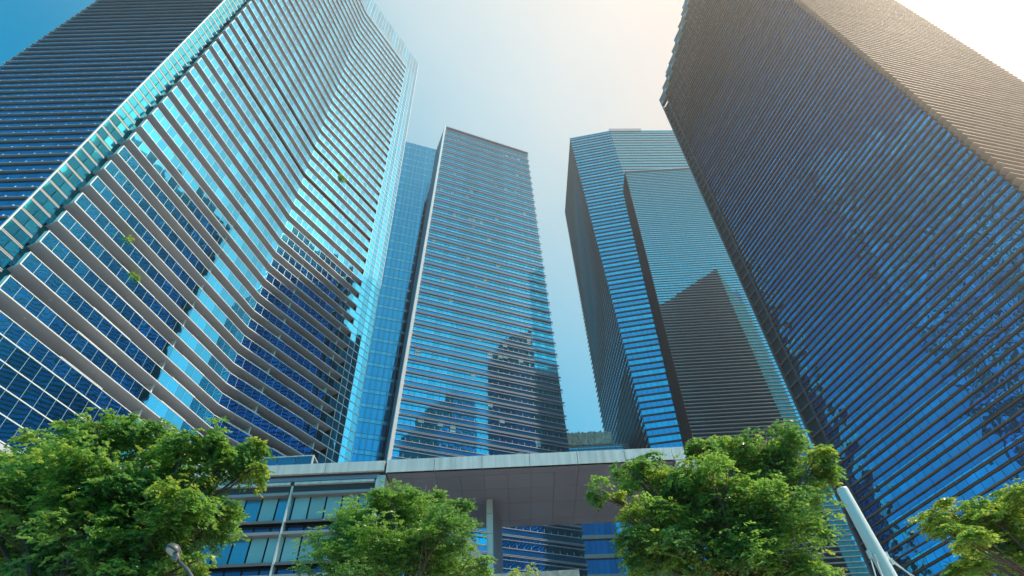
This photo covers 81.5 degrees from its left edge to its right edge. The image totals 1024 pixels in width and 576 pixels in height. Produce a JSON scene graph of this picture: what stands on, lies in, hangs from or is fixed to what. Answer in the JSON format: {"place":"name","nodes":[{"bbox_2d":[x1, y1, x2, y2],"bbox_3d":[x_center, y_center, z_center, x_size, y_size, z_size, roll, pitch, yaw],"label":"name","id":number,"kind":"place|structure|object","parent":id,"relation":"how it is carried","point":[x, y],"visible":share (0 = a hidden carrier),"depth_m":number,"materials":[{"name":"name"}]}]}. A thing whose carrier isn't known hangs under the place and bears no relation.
{"place":"outdoors","nodes":[
{"label":"outdoors","id":0,"kind":"place"},
{"bbox_2d":[351,142,435,461],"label":"office tower","id":1,"kind":"structure","parent":0,"point":[385,353],"depth_m":188.34,"materials":[{"name":"blue glass"}]},
{"bbox_2d":[437,504,483,575],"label":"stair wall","id":2,"kind":"structure","parent":0,"point":[476,555],"depth_m":43.29,"materials":[{"name":"grey concrete"}]},
{"bbox_2d":[384,125,588,575],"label":"office tower","id":3,"kind":"structure","parent":0,"point":[478,373],"depth_m":163.74,"materials":[{"name":"blue glass"}]},
{"bbox_2d":[0,0,1023,433],"label":"sky","id":4,"kind":"structure","parent":0,"point":[533,77],"materials":[{"name":"blue"}]},
{"bbox_2d":[493,569,579,575],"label":"granite wall","id":5,"kind":"structure","parent":0,"point":[574,572],"depth_m":34.83,"materials":[{"name":"grey stone"}]},
{"bbox_2d":[565,128,870,575],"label":"office tower","id":6,"kind":"structure","parent":0,"point":[680,351],"depth_m":177.53,"materials":[{"name":"blue glass"}]},
{"bbox_2d":[659,0,1023,575],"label":"office tower","id":7,"kind":"structure","parent":0,"point":[856,167],"depth_m":96.58,"materials":[{"name":"blue glass"}]},
{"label":"pavement","id":8,"kind":"structure","parent":0,"visible":0},
{"bbox_2d":[0,407,275,575],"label":"tree","id":9,"kind":"object","parent":8,"relation":"on","point":[92,500],"visible":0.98,"depth_m":15.73,"materials":[{"name":"green plant"}]},
{"bbox_2d":[164,543,193,575],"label":"street lamp","id":10,"kind":"object","parent":8,"relation":"on","point":[173,551],"visible":1,"depth_m":14.17,"materials":[{"name":"grey metal"}]},
{"bbox_2d":[45,447,696,575],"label":"podium building","id":11,"kind":"structure","parent":8,"relation":"on","point":[522,490],"depth_m":50.30,"materials":[{"name":"concrete"}]},
{"bbox_2d":[0,0,418,470],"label":"residential tower","id":12,"kind":"structure","parent":11,"relation":"on","point":[204,153],"depth_m":83.18,"materials":[{"name":"blue glass"}]},
{"bbox_2d":[124,234,134,243],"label":"balcony plant","id":13,"kind":"object","parent":12,"relation":"on","point":[130,239],"visible":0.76,"depth_m":67.09,"materials":[{"name":"green plant"}]},
{"bbox_2d":[129,271,141,282],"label":"balcony plant","id":14,"kind":"object","parent":12,"relation":"on","point":[137,277],"visible":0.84,"depth_m":66.57,"materials":[{"name":"green plant"}]},
{"bbox_2d":[255,455,317,465],"bbox_3d":[-21.864,19.869,56.574,8.150,2.580,9.800,-3,-47,0],"label":"glass balustrade","id":15,"kind":"object","parent":11,"relation":"on","point":[301,459],"visible":0.21,"depth_m":53.97,"materials":[{"name":"blue glass"}]},
{"bbox_2d":[286,478,497,575],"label":"tree","id":16,"kind":"object","parent":8,"relation":"on","point":[360,534],"visible":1,"depth_m":23.36,"materials":[{"name":"green plant"}]},
{"bbox_2d":[508,562,538,575],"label":"young tree","id":17,"kind":"object","parent":8,"relation":"on","point":[518,571],"visible":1,"depth_m":29.18,"materials":[{"name":"green plant"}]},
{"bbox_2d":[567,430,629,452],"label":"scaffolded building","id":18,"kind":"structure","parent":8,"relation":"on","point":[591,441],"depth_m":166.47,"materials":[{"name":"green"}]},
{"bbox_2d":[580,521,673,575],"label":"office block","id":19,"kind":"structure","parent":8,"relation":"on","point":[599,555],"depth_m":129.32,"materials":[{"name":"blue glass"}]},
{"bbox_2d":[585,418,848,575],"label":"tree","id":20,"kind":"object","parent":8,"relation":"on","point":[681,509],"visible":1,"depth_m":19.80,"materials":[{"name":"green plant"}]},
{"bbox_2d":[837,486,913,575],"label":"steel mast","id":21,"kind":"object","parent":8,"relation":"on","point":[884,562],"visible":0.99,"depth_m":23.51,"materials":[{"name":"white metal"}]},
{"bbox_2d":[904,478,1023,575],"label":"tree","id":22,"kind":"object","parent":8,"relation":"on","point":[980,532],"visible":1,"depth_m":16.91,"materials":[{"name":"green plant"}]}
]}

